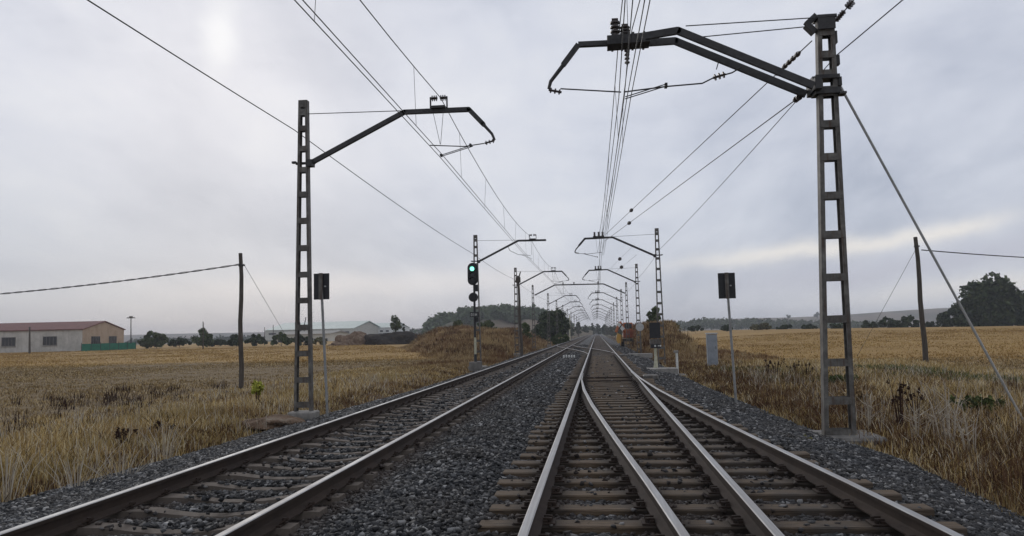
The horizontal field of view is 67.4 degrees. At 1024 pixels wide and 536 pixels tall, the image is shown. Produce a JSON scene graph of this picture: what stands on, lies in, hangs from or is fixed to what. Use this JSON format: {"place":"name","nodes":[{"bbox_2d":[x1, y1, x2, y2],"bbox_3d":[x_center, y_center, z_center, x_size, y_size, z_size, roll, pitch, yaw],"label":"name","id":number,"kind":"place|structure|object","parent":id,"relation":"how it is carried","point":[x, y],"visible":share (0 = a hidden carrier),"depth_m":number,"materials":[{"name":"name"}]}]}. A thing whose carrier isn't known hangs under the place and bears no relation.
{"place":"outdoors","nodes":[
{"label":"outdoors","id":0,"kind":"place"},
{"bbox_2d":[0,363,471,501],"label":"dry grass","id":1,"kind":"structure","parent":0,"point":[61,442],"depth_m":16.96,"materials":[{"name":"beige plant"}]},
{"bbox_2d":[124,327,595,342],"bbox_3d":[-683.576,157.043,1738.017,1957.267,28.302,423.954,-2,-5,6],"label":"hills","id":2,"kind":"structure","parent":0,"point":[127,337],"depth_m":1729.51,"materials":[{"name":"green plant"}]},
{"bbox_2d":[408,326,538,356],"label":"embankment","id":3,"kind":"structure","parent":0,"point":[460,338],"depth_m":94.05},
{"bbox_2d":[396,324,554,361],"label":"mound grass","id":4,"kind":"structure","parent":3,"relation":"on","point":[493,353],"depth_m":77.86,"materials":[{"name":"brown plant"}]},
{"bbox_2d":[477,320,496,327],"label":"bush","id":5,"kind":"object","parent":3,"relation":"on","point":[487,323],"visible":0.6,"depth_m":129.97,"materials":[{"name":"green plant"}]},
{"bbox_2d":[521,322,531,337],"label":"bush","id":6,"kind":"object","parent":3,"relation":"on","point":[526,327],"visible":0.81,"depth_m":109.84,"materials":[{"name":"green plant"}]},
{"bbox_2d":[0,325,1023,509],"bbox_3d":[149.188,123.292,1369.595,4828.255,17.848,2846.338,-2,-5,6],"label":"ground","id":7,"kind":"structure","parent":0,"point":[721,333],"depth_m":62.90,"materials":[{"name":"beige plant"}]},
{"bbox_2d":[0,443,48,502],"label":"grass tuft","id":8,"kind":"object","parent":7,"relation":"on","point":[12,477],"visible":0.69,"depth_m":9.83,"materials":[{"name":"plant"}]},
{"bbox_2d":[0,321,125,352],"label":"warehouse","id":9,"kind":"structure","parent":7,"relation":"on","point":[56,336],"depth_m":160.16,"materials":[{"name":"grey paint"}]},
{"bbox_2d":[1,337,15,346],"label":"window","id":10,"kind":"structure","parent":9,"relation":"in","point":[5,341],"depth_m":159.96,"materials":[{"name":"grey glass"}]},
{"bbox_2d":[43,336,56,345],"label":"window","id":11,"kind":"structure","parent":9,"relation":"in","point":[47,340],"depth_m":160.00,"materials":[{"name":"grey glass"}]},
{"bbox_2d":[43,451,125,487],"bbox_3d":[-5.695,2.798,10.129,0.979,0.749,0.826,-2,-5,6],"label":"grass tuft","id":12,"kind":"object","parent":7,"relation":"on","point":[78,479],"visible":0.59,"depth_m":10.10,"materials":[{"name":"beige plant"}]},
{"bbox_2d":[81,341,135,350],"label":"green fence","id":13,"kind":"object","parent":7,"relation":"on","point":[106,346],"visible":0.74,"depth_m":161.91,"materials":[{"name":"metal"}]},
{"bbox_2d":[78,447,152,478],"bbox_3d":[-5.541,2.869,10.721,1.058,0.701,0.966,-2,-5,6],"label":"grass tuft","id":14,"kind":"object","parent":7,"relation":"on","point":[123,464],"visible":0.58,"depth_m":10.83,"materials":[{"name":"plant"}]},
{"bbox_2d":[114,427,137,444],"bbox_3d":[-7.173,3.153,14.198,0.350,0.434,0.420,-1,-5,-4],"label":"dock plant","id":15,"kind":"object","parent":7,"relation":"on","point":[124,432],"visible":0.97,"depth_m":14.15,"materials":[{"name":"plant"}]},
{"bbox_2d":[137,330,168,348],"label":"bush","id":16,"kind":"object","parent":7,"relation":"on","point":[156,339],"visible":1,"depth_m":172.41,"materials":[{"name":"green plant"}]},
{"bbox_2d":[138,420,193,460],"bbox_3d":[-5.878,2.996,13.171,0.930,0.748,0.652,3,-6,-40],"label":"grass tuft","id":17,"kind":"object","parent":7,"relation":"on","point":[164,442],"visible":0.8,"depth_m":13.13,"materials":[{"name":"beige plant"}]},
{"bbox_2d":[167,338,191,347],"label":"bush","id":18,"kind":"object","parent":7,"relation":"on","point":[178,342],"visible":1,"depth_m":175.88,"materials":[{"name":"green plant"}]},
{"bbox_2d":[0,377,375,442],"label":"dark seedheads","id":19,"kind":"object","parent":7,"relation":"on","point":[114,398],"visible":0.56,"depth_m":24.77,"materials":[{"name":"brown plant"}]},
{"bbox_2d":[190,328,213,346],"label":"bush","id":20,"kind":"object","parent":7,"relation":"on","point":[208,340],"visible":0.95,"depth_m":172.32,"materials":[{"name":"green plant"}]},
{"bbox_2d":[0,345,436,368],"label":"stubble","id":21,"kind":"object","parent":7,"relation":"on","point":[148,351],"visible":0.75,"depth_m":99.43,"materials":[{"name":"plant"}]},
{"bbox_2d":[0,358,437,435],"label":"stubble","id":22,"kind":"object","parent":7,"relation":"on","point":[30,371],"visible":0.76,"depth_m":42.02,"materials":[{"name":"brown plant"}]},
{"bbox_2d":[222,334,243,345],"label":"bush","id":23,"kind":"object","parent":7,"relation":"on","point":[233,341],"visible":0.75,"depth_m":171.36,"materials":[{"name":"green plant"}]},
{"bbox_2d":[238,253,244,388],"bbox_3d":[-11.044,2.186,31.320,0.256,5.623,0.200,-2,-5,6],"label":"wooden pole","id":24,"kind":"object","parent":7,"relation":"on","point":[240,344],"visible":0.96,"depth_m":31.25,"materials":[{"name":"brown wood"}]},
{"bbox_2d":[0,264,237,293],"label":"aerial cable","id":25,"kind":"object","parent":24,"relation":"attached to","point":[122,280],"visible":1,"depth_m":33.14,"materials":[{"name":"grey metal"}]},
{"bbox_2d":[244,334,267,345],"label":"bush","id":26,"kind":"object","parent":7,"relation":"on","point":[254,339],"visible":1,"depth_m":170.99,"materials":[{"name":"green plant"}]},
{"bbox_2d":[251,373,263,405],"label":"weed","id":27,"kind":"object","parent":7,"relation":"on","point":[256,388],"visible":0.98,"depth_m":22.16,"materials":[{"name":"yellow plant"}]},
{"bbox_2d":[241,414,305,429],"bbox_3d":[-5.438,3.461,17.381,1.309,0.244,1.310,2,-6,-34],"label":"earth heap","id":28,"kind":"object","parent":7,"relation":"on","point":[277,420],"visible":0.88,"depth_m":16.98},
{"bbox_2d":[270,331,292,345],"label":"bush","id":29,"kind":"object","parent":7,"relation":"on","point":[282,339],"visible":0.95,"depth_m":164.83,"materials":[{"name":"green plant"}]},
{"bbox_2d":[275,330,348,342],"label":"industrial shed","id":30,"kind":"structure","parent":7,"relation":"on","point":[330,335],"depth_m":259.84,"materials":[{"name":"concrete"}]},
{"bbox_2d":[265,321,379,339],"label":"industrial shed","id":31,"kind":"structure","parent":7,"relation":"on","point":[366,327],"depth_m":445.64,"materials":[{"name":"grey metal"}]},
{"bbox_2d":[335,331,366,344],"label":"rubble heap","id":32,"kind":"object","parent":7,"relation":"on","point":[355,338],"visible":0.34,"depth_m":153.99,"materials":[{"name":"brown stone"}]},
{"bbox_2d":[125,325,622,343],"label":"wood","id":33,"kind":"object","parent":7,"relation":"on","point":[249,336],"visible":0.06,"depth_m":665.41,"materials":[{"name":"green plant"}]},
{"bbox_2d":[364,331,418,344],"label":"spoil heap","id":34,"kind":"object","parent":7,"relation":"on","point":[399,337],"visible":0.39,"depth_m":149.92,"materials":[{"name":"grey gravel"}]},
{"bbox_2d":[375,323,409,333],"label":"industrial shed","id":35,"kind":"structure","parent":7,"relation":"on","point":[384,328],"depth_m":484.98,"materials":[{"name":"white metal"}]},
{"bbox_2d":[390,315,402,331],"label":"tree","id":36,"kind":"object","parent":7,"relation":"on","point":[396,325],"visible":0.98,"depth_m":173.24,"materials":[{"name":"green plant"}]},
{"bbox_2d":[381,347,546,371],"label":"mixed verge","id":37,"kind":"structure","parent":7,"relation":"on","point":[445,362],"depth_m":49.82,"materials":[{"name":"brown plant"}]},
{"bbox_2d":[468,234,545,368],"bbox_3d":[-0.242,1.967,44.280,4.632,7.920,0.900,-2,-5,6],"label":"catenary mast","id":38,"kind":"object","parent":7,"relation":"on","point":[476,240],"visible":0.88,"depth_m":44.49,"materials":[{"name":"metal"}]},
{"bbox_2d":[531,324,547,339],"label":"bush","id":39,"kind":"object","parent":7,"relation":"on","point":[539,330],"visible":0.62,"depth_m":141.10,"materials":[{"name":"green plant"}]},
{"bbox_2d":[96,334,985,535],"bbox_3d":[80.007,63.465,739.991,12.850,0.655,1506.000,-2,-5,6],"label":"ballast bed","id":40,"kind":"object","parent":7,"relation":"on","point":[588,340],"visible":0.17,"depth_m":8.59,"materials":[{"name":"grey gravel"}]},
{"bbox_2d":[0,335,590,535],"bbox_3d":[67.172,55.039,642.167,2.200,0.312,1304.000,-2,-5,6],"label":"railway track","id":41,"kind":"structure","parent":40,"relation":"on","point":[271,520],"depth_m":8.66,"materials":[{"name":"metal"}]},
{"bbox_2d":[314,273,328,415],"bbox_3d":[-4.500,1.844,18.112,0.380,3.456,0.085,-2,-5,6],"label":"trackside sign","id":42,"kind":"object","parent":40,"relation":"on","point":[321,286],"visible":0.9,"depth_m":18.19,"materials":[{"name":"grey metal"}]},
{"bbox_2d":[287,95,495,419],"bbox_3d":[-2.814,-0.254,18.199,5.016,7.830,0.500,-2,-5,6],"label":"catenary mast","id":43,"kind":"object","parent":40,"relation":"on","point":[309,163],"visible":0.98,"depth_m":18.39,"materials":[{"name":"metal"}]},
{"bbox_2d":[294,0,583,317],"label":"overhead line","id":44,"kind":"object","parent":43,"relation":"hanging from","point":[415,113],"visible":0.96,"depth_m":15.63,"materials":[{"name":"grey metal"}]},
{"bbox_2d":[467,263,481,370],"bbox_3d":[-2.026,2.617,41.309,0.640,5.820,0.790,-2,-5,6],"label":"railway signal","id":45,"kind":"object","parent":40,"relation":"on","point":[472,273],"visible":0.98,"depth_m":41.29,"materials":[{"name":"metal"}]},
{"bbox_2d":[0,344,1023,535],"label":"ballast stones","id":46,"kind":"object","parent":40,"relation":"on","point":[457,464],"visible":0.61,"depth_m":8.95,"materials":[{"name":"grey gravel"}]},
{"bbox_2d":[515,272,522,355],"bbox_3d":[0.619,3.828,64.220,0.495,7.097,0.300,-2,-5,6],"label":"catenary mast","id":47,"kind":"object","parent":40,"relation":"on","point":[518,279],"visible":0.94,"depth_m":64.15,"materials":[{"name":"grey metal"}]},
{"bbox_2d":[546,293,579,346],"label":"catenary mast","id":48,"kind":"object","parent":40,"relation":"on","point":[548,295],"visible":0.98,"depth_m":111.79,"materials":[{"name":"metal"}]},
{"bbox_2d":[532,281,629,348],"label":"catenary portal","id":49,"kind":"object","parent":40,"relation":"on","point":[598,283],"visible":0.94,"depth_m":87.71,"materials":[{"name":"metal"}]},
{"bbox_2d":[87,0,536,295],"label":"feeder wire","id":50,"kind":"object","parent":49,"relation":"attached to","point":[252,104],"visible":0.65,"depth_m":15.49,"materials":[{"name":"grey metal"}]},
{"bbox_2d":[557,345,616,355],"bbox_3d":[5.853,7.160,67.408,2.805,0.232,42.377,-1,-5,0],"label":"railway crossover","id":51,"kind":"object","parent":40,"relation":"on","point":[600,352],"visible":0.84,"depth_m":58.30,"materials":[{"name":"concrete"}]},
{"bbox_2d":[582,264,641,352],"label":"catenary mast","id":52,"kind":"object","parent":40,"relation":"on","point":[636,266],"visible":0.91,"depth_m":66.31,"materials":[{"name":"metal"}]},
{"bbox_2d":[575,228,665,363],"bbox_3d":[6.180,1.843,43.583,5.106,8.090,0.800,-2,-5,6],"label":"catenary mast","id":53,"kind":"object","parent":40,"relation":"on","point":[598,236],"visible":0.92,"depth_m":43.52,"materials":[{"name":"metal"}]},
{"bbox_2d":[602,0,650,254],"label":"overhead line","id":54,"kind":"object","parent":53,"relation":"hanging from","point":[626,102],"visible":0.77,"depth_m":14.81,"materials":[{"name":"grey metal"}]},
{"bbox_2d":[615,321,635,345],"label":"rail excavator","id":55,"kind":"object","parent":40,"relation":"on","point":[629,331],"visible":0.52,"depth_m":95.50,"materials":[{"name":"orange metal"}]},
{"bbox_2d":[629,353,652,357],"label":"concrete slab","id":56,"kind":"structure","parent":40,"relation":"on","point":[647,355],"depth_m":54.58,"materials":[{"name":"grey concrete"}]},
{"bbox_2d":[647,367,687,376],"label":"concrete slab","id":57,"kind":"structure","parent":40,"relation":"on","point":[674,370],"depth_m":33.28,"materials":[{"name":"grey concrete"}]},
{"bbox_2d":[649,322,660,367],"bbox_3d":[6.429,3.462,34.401,0.500,2.034,0.370,-2,-5,6],"label":"ground signal","id":58,"kind":"object","parent":57,"relation":"on","point":[654,332],"visible":0.96,"depth_m":34.33,"materials":[{"name":"black paint"}]},
{"bbox_2d":[547,13,886,445],"bbox_3d":[3.523,-0.731,14.058,5.604,8.060,1.150,-2,-5,6],"label":"catenary mast","id":59,"kind":"object","parent":40,"relation":"on","point":[824,27],"visible":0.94,"depth_m":13.81,"materials":[{"name":"metal"}]},
{"bbox_2d":[597,0,632,318],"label":"overhead line","id":60,"kind":"object","parent":59,"relation":"hanging from","point":[605,197],"visible":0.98,"depth_m":16.18,"materials":[{"name":"grey metal"}]},
{"bbox_2d":[605,93,803,240],"bbox_3d":[5.329,-2.345,29.034,0.170,0.950,29.883,-1,-5,0],"label":"anchor wire","id":61,"kind":"object","parent":59,"relation":"attached to","point":[796,98],"visible":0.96,"depth_m":18.09,"materials":[{"name":"grey metal"}]},
{"bbox_2d":[606,40,811,233],"bbox_3d":[5.452,-3.047,29.079,0.170,0.350,29.896,-1,-5,0],"label":"anchor wire","id":62,"kind":"object","parent":59,"relation":"attached to","point":[789,62],"visible":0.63,"depth_m":17.44,"materials":[{"name":"grey metal"}]},
{"bbox_2d":[622,64,828,297],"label":"feeder wire","id":63,"kind":"object","parent":59,"relation":"attached to","point":[730,174],"visible":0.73,"depth_m":22.96,"materials":[{"name":"grey metal"}]},
{"bbox_2d":[835,0,854,21],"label":"anchor wire","id":64,"kind":"object","parent":59,"relation":"attached to","point":[849,4],"visible":1,"depth_m":13.72,"materials":[{"name":"grey"}]},
{"bbox_2d":[837,0,902,54],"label":"stay wire","id":65,"kind":"object","parent":59,"relation":"attached to","point":[870,27],"visible":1,"depth_m":13.13,"materials":[{"name":"grey metal"}]},
{"bbox_2d":[841,86,1023,419],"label":"guy strut","id":66,"kind":"object","parent":59,"relation":"attached to","point":[928,247],"visible":1,"depth_m":14.35,"materials":[{"name":"grey metal"}]},
{"bbox_2d":[478,335,967,535],"bbox_3d":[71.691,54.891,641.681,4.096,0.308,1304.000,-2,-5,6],"label":"railway track","id":67,"kind":"structure","parent":40,"relation":"on","point":[652,504],"depth_m":8.00,"materials":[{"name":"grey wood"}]},
{"bbox_2d":[718,272,736,402],"bbox_3d":[5.560,1.855,19.627,0.430,3.486,0.085,-2,-5,6],"label":"trackside sign","id":68,"kind":"object","parent":40,"relation":"on","point":[726,287],"visible":0.9,"depth_m":19.72,"materials":[{"name":"black metal"}]},
{"bbox_2d":[514,267,568,355],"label":"catenary mast","id":69,"kind":"object","parent":7,"relation":"on","point":[516,271],"visible":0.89,"depth_m":67.21,"materials":[{"name":"metal"}]},
{"bbox_2d":[534,307,569,340],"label":"tree","id":70,"kind":"object","parent":7,"relation":"on","point":[562,324],"visible":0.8,"depth_m":148.50,"materials":[{"name":"green plant"}]},
{"bbox_2d":[550,332,569,344],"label":"bush","id":71,"kind":"object","parent":7,"relation":"on","point":[556,339],"visible":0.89,"depth_m":126.65,"materials":[{"name":"green plant"}]},
{"bbox_2d":[646,306,660,321],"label":"tree","id":72,"kind":"object","parent":7,"relation":"on","point":[652,315],"visible":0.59,"depth_m":110.04,"materials":[{"name":"green plant"}]},
{"bbox_2d":[705,333,717,365],"bbox_3d":[10.390,4.285,39.885,0.580,1.830,0.485,-2,-5,6],"label":"relay cabinet","id":73,"kind":"object","parent":7,"relation":"on","point":[711,348],"visible":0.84,"depth_m":39.68,"materials":[{"name":"metal"}]},
{"bbox_2d":[625,345,816,365],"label":"mixed verge","id":74,"kind":"structure","parent":7,"relation":"on","point":[726,356],"depth_m":53.09,"materials":[{"name":"brown plant"}]},
{"bbox_2d":[749,323,771,329],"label":"bush","id":75,"kind":"object","parent":7,"relation":"on","point":[763,326],"visible":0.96,"depth_m":198.07,"materials":[{"name":"green plant"}]},
{"bbox_2d":[675,317,887,330],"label":"wood","id":76,"kind":"object","parent":7,"relation":"on","point":[718,323],"visible":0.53,"depth_m":691.80,"materials":[{"name":"green plant"}]},
{"bbox_2d":[659,360,1008,437],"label":"brown weeds","id":77,"kind":"object","parent":7,"relation":"on","point":[760,404],"visible":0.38,"depth_m":21.14,"materials":[{"name":"brown plant"}]},
{"bbox_2d":[661,357,1023,516],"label":"dry grass","id":78,"kind":"structure","parent":7,"relation":"on","point":[977,368],"depth_m":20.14,"materials":[{"name":"beige plant"}]},
{"bbox_2d":[828,373,858,383],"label":"weed","id":79,"kind":"object","parent":7,"relation":"on","point":[833,378],"visible":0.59,"depth_m":24.71,"materials":[{"name":"green plant"}]},
{"bbox_2d":[837,386,869,402],"bbox_3d":[8.462,3.241,19.061,0.792,0.621,1.016,-2,-5,6],"label":"weed","id":80,"kind":"object","parent":7,"relation":"on","point":[859,394],"visible":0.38,"depth_m":18.95,"materials":[{"name":"brown plant"}]},
{"bbox_2d":[689,328,1023,360],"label":"stubble","id":81,"kind":"object","parent":7,"relation":"on","point":[952,333],"visible":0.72,"depth_m":85.01,"materials":[{"name":"plant"}]},
{"bbox_2d":[710,362,1021,384],"bbox_3d":[13.134,4.258,30.968,10.181,0.381,13.272,-2,-5,6],"label":"green cover","id":82,"kind":"object","parent":7,"relation":"on","point":[905,368],"visible":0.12,"depth_m":29.68,"materials":[{"name":"plant"}]},
{"bbox_2d":[855,384,881,428],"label":"dead stalks","id":83,"kind":"object","parent":7,"relation":"on","point":[869,415],"visible":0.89,"depth_m":14.38,"materials":[{"name":"beige plant"}]},
{"bbox_2d":[861,320,878,327],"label":"bush","id":84,"kind":"object","parent":7,"relation":"on","point":[866,324],"visible":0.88,"depth_m":194.92,"materials":[{"name":"green plant"}]},
{"bbox_2d":[877,316,901,327],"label":"bush","id":85,"kind":"object","parent":7,"relation":"on","point":[890,322],"visible":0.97,"depth_m":194.75,"materials":[{"name":"green plant"}]},
{"bbox_2d":[886,374,906,424],"bbox_3d":[7.339,2.596,14.623,0.355,1.194,0.278,-4,-5,25],"label":"dock plant","id":86,"kind":"object","parent":7,"relation":"on","point":[901,393],"visible":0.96,"depth_m":14.60,"materials":[{"name":"brown plant"}]},
{"bbox_2d":[892,314,919,327],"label":"bush","id":87,"kind":"object","parent":7,"relation":"on","point":[904,322],"visible":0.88,"depth_m":194.08,"materials":[{"name":"green plant"}]},
{"bbox_2d":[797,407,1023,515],"bbox_3d":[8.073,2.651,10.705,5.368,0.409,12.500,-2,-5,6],"label":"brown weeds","id":88,"kind":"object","parent":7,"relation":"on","point":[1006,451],"visible":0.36,"depth_m":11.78,"materials":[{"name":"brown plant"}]},
{"bbox_2d":[898,383,923,413],"bbox_3d":[8.332,2.823,16.008,0.476,0.935,0.419,-2,-5,6],"label":"dock plant","id":89,"kind":"object","parent":7,"relation":"on","point":[910,394],"visible":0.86,"depth_m":15.99,"materials":[{"name":"brown plant"}]},
{"bbox_2d":[913,237,928,361],"bbox_3d":[21.765,1.733,40.866,0.345,6.829,0.280,-2,-5,6],"label":"wooden pole","id":90,"kind":"object","parent":7,"relation":"on","point":[921,313],"visible":0.95,"depth_m":40.78,"materials":[{"name":"brown wood"}]},
{"bbox_2d":[921,249,1023,257],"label":"aerial cable","id":91,"kind":"object","parent":90,"relation":"attached to","point":[973,254],"visible":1,"depth_m":42.49,"materials":[{"name":"grey metal"}]},
{"bbox_2d":[903,401,945,437],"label":"dead stalks","id":92,"kind":"object","parent":7,"relation":"on","point":[915,419],"visible":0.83,"depth_m":13.29,"materials":[{"name":"beige plant"}]},
{"bbox_2d":[830,355,1023,371],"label":"stubble","id":93,"kind":"object","parent":7,"relation":"on","point":[1000,363],"visible":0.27,"depth_m":41.41,"materials":[{"name":"plant"}]},
{"bbox_2d":[911,375,967,443],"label":"dead stalks","id":94,"kind":"object","parent":7,"relation":"on","point":[947,411],"visible":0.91,"depth_m":12.65,"materials":[{"name":"beige plant"}]},
{"bbox_2d":[935,311,955,326],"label":"bush","id":95,"kind":"object","parent":7,"relation":"on","point":[944,319],"visible":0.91,"depth_m":188.45,"materials":[{"name":"green plant"}]},
{"bbox_2d":[925,399,982,452],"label":"dead stalks","id":96,"kind":"object","parent":7,"relation":"on","point":[965,429],"visible":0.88,"depth_m":11.74,"materials":[{"name":"beige plant"}]},
{"bbox_2d":[947,301,977,319],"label":"tree","id":97,"kind":"object","parent":7,"relation":"on","point":[954,310],"visible":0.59,"depth_m":187.93,"materials":[{"name":"green plant"}]},
{"bbox_2d":[949,394,1005,414],"bbox_3d":[9.900,2.951,16.197,1.113,0.644,0.890,-2,-5,6],"label":"weed","id":98,"kind":"object","parent":7,"relation":"on","point":[982,401],"visible":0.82,"depth_m":16.21,"materials":[{"name":"green plant"}]},
{"bbox_2d":[951,307,1023,326],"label":"bush","id":99,"kind":"object","parent":7,"relation":"on","point":[997,319],"visible":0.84,"depth_m":183.60,"materials":[{"name":"green plant"}]},
{"bbox_2d":[958,271,1023,325],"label":"tree","id":100,"kind":"object","parent":7,"relation":"on","point":[1004,293],"visible":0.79,"depth_m":184.94,"materials":[{"name":"green plant"}]},
{"bbox_2d":[0,0,1023,334],"label":"sky","id":101,"kind":"structure","parent":0,"point":[121,159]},
{"bbox_2d":[432,319,592,336],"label":"wooded hill","id":102,"kind":"structure","parent":0,"point":[500,323],"depth_m":421.56,"materials":[{"name":"green plant"}]},
{"bbox_2d":[421,303,574,333],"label":"wood","id":103,"kind":"object","parent":102,"relation":"on","point":[503,311],"visible":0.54,"depth_m":436.21,"materials":[{"name":"green plant"}]},
{"bbox_2d":[631,323,694,355],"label":"embankment","id":104,"kind":"structure","parent":0,"point":[652,350],"depth_m":61.13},
{"bbox_2d":[624,320,706,358],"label":"mound grass","id":105,"kind":"structure","parent":104,"relation":"on","point":[674,328],"depth_m":61.60,"materials":[{"name":"brown plant"}]},
{"bbox_2d":[699,308,952,329],"bbox_3d":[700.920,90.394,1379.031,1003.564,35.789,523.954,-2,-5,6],"label":"hills","id":106,"kind":"structure","parent":0,"point":[930,315],"depth_m":1361.76,"materials":[{"name":"green plant"}]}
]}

